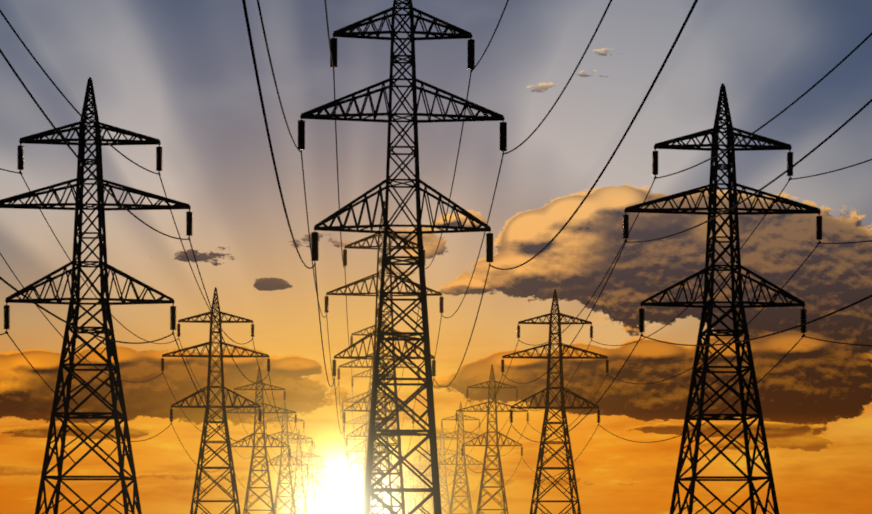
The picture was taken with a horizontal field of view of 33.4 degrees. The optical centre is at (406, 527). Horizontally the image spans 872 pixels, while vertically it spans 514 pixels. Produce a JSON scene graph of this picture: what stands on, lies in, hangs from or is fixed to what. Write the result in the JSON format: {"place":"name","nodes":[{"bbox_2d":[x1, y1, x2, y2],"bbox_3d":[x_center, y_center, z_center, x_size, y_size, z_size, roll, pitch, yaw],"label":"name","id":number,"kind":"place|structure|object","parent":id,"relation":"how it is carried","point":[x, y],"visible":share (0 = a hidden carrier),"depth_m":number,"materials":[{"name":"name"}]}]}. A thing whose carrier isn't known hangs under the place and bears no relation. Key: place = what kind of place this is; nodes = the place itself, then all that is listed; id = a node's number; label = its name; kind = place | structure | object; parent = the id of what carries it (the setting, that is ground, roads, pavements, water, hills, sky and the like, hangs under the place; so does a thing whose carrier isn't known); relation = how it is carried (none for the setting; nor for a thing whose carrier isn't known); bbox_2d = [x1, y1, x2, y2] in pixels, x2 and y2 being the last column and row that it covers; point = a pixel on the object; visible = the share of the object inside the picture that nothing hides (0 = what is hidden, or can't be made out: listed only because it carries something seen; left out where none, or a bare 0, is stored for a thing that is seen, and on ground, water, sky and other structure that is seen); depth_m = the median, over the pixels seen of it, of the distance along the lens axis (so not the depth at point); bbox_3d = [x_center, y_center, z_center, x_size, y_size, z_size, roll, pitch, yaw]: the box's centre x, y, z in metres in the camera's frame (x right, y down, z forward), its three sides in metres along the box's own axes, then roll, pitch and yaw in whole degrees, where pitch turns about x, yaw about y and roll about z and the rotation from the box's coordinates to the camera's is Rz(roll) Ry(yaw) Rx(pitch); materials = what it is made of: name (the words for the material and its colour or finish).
{"place":"outdoors","nodes":[
{"label":"outdoors","id":0,"kind":"place"},
{"bbox_2d":[0,0,871,513],"label":"sky","id":1,"kind":"structure","parent":0,"point":[180,74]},
{"bbox_3d":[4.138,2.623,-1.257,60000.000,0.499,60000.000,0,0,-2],"label":"ground","id":2,"kind":"structure","parent":0,"visible":0},
{"bbox_2d":[0,77,192,513],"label":"pylon","id":3,"kind":"object","parent":2,"relation":"on","point":[100,205],"visible":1,"depth_m":120.84,"materials":[{"name":"metal"}]},
{"bbox_2d":[0,10,341,511],"bbox_3d":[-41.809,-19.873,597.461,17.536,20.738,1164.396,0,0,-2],"label":"conductors","id":4,"kind":"object","parent":3,"relation":"hanging from","point":[63,139],"visible":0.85,"depth_m":125.16,"materials":[{"name":"grey metal"}]},
{"bbox_2d":[161,287,269,513],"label":"pylon","id":5,"kind":"object","parent":2,"relation":"on","point":[221,356],"visible":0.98,"depth_m":226.54,"materials":[{"name":"metal"}]},
{"bbox_2d":[222,366,296,513],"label":"pylon","id":6,"kind":"object","parent":2,"relation":"on","point":[251,470],"visible":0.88,"depth_m":329.97,"materials":[{"name":"metal"}]},
{"bbox_2d":[257,403,312,513],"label":"pylon","id":7,"kind":"object","parent":2,"relation":"on","point":[289,471],"visible":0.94,"depth_m":438.37,"materials":[{"name":"metal"}]},
{"bbox_2d":[276,429,321,513],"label":"pylon","id":8,"kind":"object","parent":2,"relation":"on","point":[302,484],"visible":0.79,"depth_m":538.15,"materials":[{"name":"metal"}]},
{"bbox_2d":[291,445,328,513],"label":"pylon","id":9,"kind":"object","parent":2,"relation":"on","point":[312,484],"visible":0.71,"depth_m":648.52,"materials":[{"name":"metal"}]},
{"bbox_2d":[301,458,333,513],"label":"pylon","id":10,"kind":"object","parent":2,"relation":"on","point":[318,476],"visible":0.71,"depth_m":756.54,"materials":[{"name":"metal"}]},
{"bbox_2d":[309,467,335,513],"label":"pylon","id":11,"kind":"object","parent":2,"relation":"on","point":[323,496],"visible":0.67,"depth_m":866.47,"materials":[{"name":"metal"}]},
{"bbox_2d":[312,470,337,513],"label":"pylon","id":12,"kind":"object","parent":2,"relation":"on","point":[326,490],"visible":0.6,"depth_m":962.24,"materials":[{"name":"metal"}]},
{"bbox_2d":[321,477,340,513],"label":"pylon","id":13,"kind":"object","parent":2,"relation":"on","point":[330,497],"visible":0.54,"depth_m":1068.43,"materials":[{"name":"metal"}]},
{"bbox_2d":[324,485,341,513],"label":"pylon","id":14,"kind":"object","parent":2,"relation":"on","point":[332,501],"visible":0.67,"depth_m":1178.52,"materials":[{"name":"metal"}]},
{"bbox_2d":[355,461,373,489],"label":"pylon","id":15,"kind":"object","parent":2,"relation":"on","point":[361,474],"visible":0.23,"depth_m":1086.78,"materials":[{"name":"metal"}]},
{"bbox_2d":[352,448,376,489],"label":"pylon","id":16,"kind":"object","parent":2,"relation":"on","point":[359,470],"visible":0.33,"depth_m":982.95,"materials":[{"name":"metal"}]},
{"bbox_2d":[349,426,385,512],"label":"pylon","id":17,"kind":"object","parent":2,"relation":"on","point":[361,465],"visible":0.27,"depth_m":768.25,"materials":[{"name":"metal"}]},
{"bbox_2d":[351,442,383,502],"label":"pylon","id":18,"kind":"object","parent":2,"relation":"on","point":[361,475],"visible":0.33,"depth_m":883.00,"materials":[{"name":"metal"}]},
{"bbox_2d":[347,405,389,511],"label":"pylon","id":19,"kind":"object","parent":2,"relation":"on","point":[364,453],"visible":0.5,"depth_m":663.28,"materials":[{"name":"metal"}]},
{"bbox_2d":[343,382,395,513],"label":"pylon","id":20,"kind":"object","parent":2,"relation":"on","point":[365,440],"visible":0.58,"depth_m":557.76,"materials":[{"name":"metal"}]},
{"bbox_2d":[341,355,405,513],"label":"pylon","id":21,"kind":"object","parent":2,"relation":"on","point":[357,396],"visible":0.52,"depth_m":454.72,"materials":[{"name":"metal"}]},
{"bbox_2d":[337,303,419,513],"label":"pylon","id":22,"kind":"object","parent":2,"relation":"on","point":[384,411],"visible":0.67,"depth_m":352.17,"materials":[{"name":"metal"}]},
{"bbox_2d":[324,201,443,513],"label":"pylon","id":23,"kind":"object","parent":2,"relation":"on","point":[399,472],"visible":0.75,"depth_m":244.51,"materials":[{"name":"metal"}]},
{"bbox_2d":[393,481,410,513],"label":"pylon","id":24,"kind":"object","parent":2,"relation":"on","point":[399,500],"visible":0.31,"depth_m":1074.96,"materials":[{"name":"metal"}]},
{"bbox_2d":[298,0,506,513],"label":"pylon","id":25,"kind":"object","parent":2,"relation":"on","point":[424,339],"visible":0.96,"depth_m":138.94,"materials":[{"name":"metal"}]},
{"bbox_2d":[393,471,417,513],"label":"pylon","id":26,"kind":"object","parent":2,"relation":"on","point":[405,487],"visible":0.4,"depth_m":972.69,"materials":[{"name":"metal"}]},
{"bbox_2d":[398,467,426,513],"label":"pylon","id":27,"kind":"object","parent":2,"relation":"on","point":[413,478],"visible":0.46,"depth_m":857.00,"materials":[{"name":"metal"}]},
{"bbox_2d":[403,455,430,513],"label":"pylon","id":28,"kind":"object","parent":2,"relation":"on","point":[417,483],"visible":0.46,"depth_m":755.73,"materials":[{"name":"metal"}]},
{"bbox_2d":[409,446,444,513],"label":"pylon","id":29,"kind":"object","parent":2,"relation":"on","point":[431,498],"visible":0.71,"depth_m":653.69,"materials":[{"name":"metal"}]},
{"bbox_2d":[420,425,460,513],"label":"pylon","id":30,"kind":"object","parent":2,"relation":"on","point":[444,454],"visible":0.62,"depth_m":542.28,"materials":[{"name":"metal"}]},
{"bbox_2d":[436,402,488,513],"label":"pylon","id":31,"kind":"object","parent":2,"relation":"on","point":[456,472],"visible":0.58,"depth_m":439.01,"materials":[{"name":"metal"}]},
{"bbox_2d":[455,364,528,513],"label":"pylon","id":32,"kind":"object","parent":2,"relation":"on","point":[486,455],"visible":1,"depth_m":336.10,"materials":[{"name":"metal"}]},
{"bbox_2d":[501,289,608,513],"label":"pylon","id":33,"kind":"object","parent":2,"relation":"on","point":[562,408],"visible":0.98,"depth_m":228.24,"materials":[{"name":"metal"}]},
{"bbox_2d":[623,84,821,513],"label":"pylon","id":34,"kind":"object","parent":2,"relation":"on","point":[732,184],"visible":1,"depth_m":122.59,"materials":[{"name":"metal"}]},
{"bbox_2d":[389,33,871,511],"bbox_3d":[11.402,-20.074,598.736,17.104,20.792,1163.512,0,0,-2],"label":"conductors","id":35,"kind":"object","parent":34,"relation":"hanging from","point":[831,135],"visible":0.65,"depth_m":121.23,"materials":[{"name":"grey metal"}]},
{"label":"pylon","id":36,"kind":"object","parent":2,"relation":"on","visible":0},
{"bbox_2d":[242,0,697,496],"bbox_3d":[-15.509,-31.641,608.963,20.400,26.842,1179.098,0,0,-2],"label":"conductors","id":37,"kind":"object","parent":36,"relation":"attached to","point":[584,53],"visible":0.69,"depth_m":106.81,"materials":[{"name":"grey metal"}]}
]}

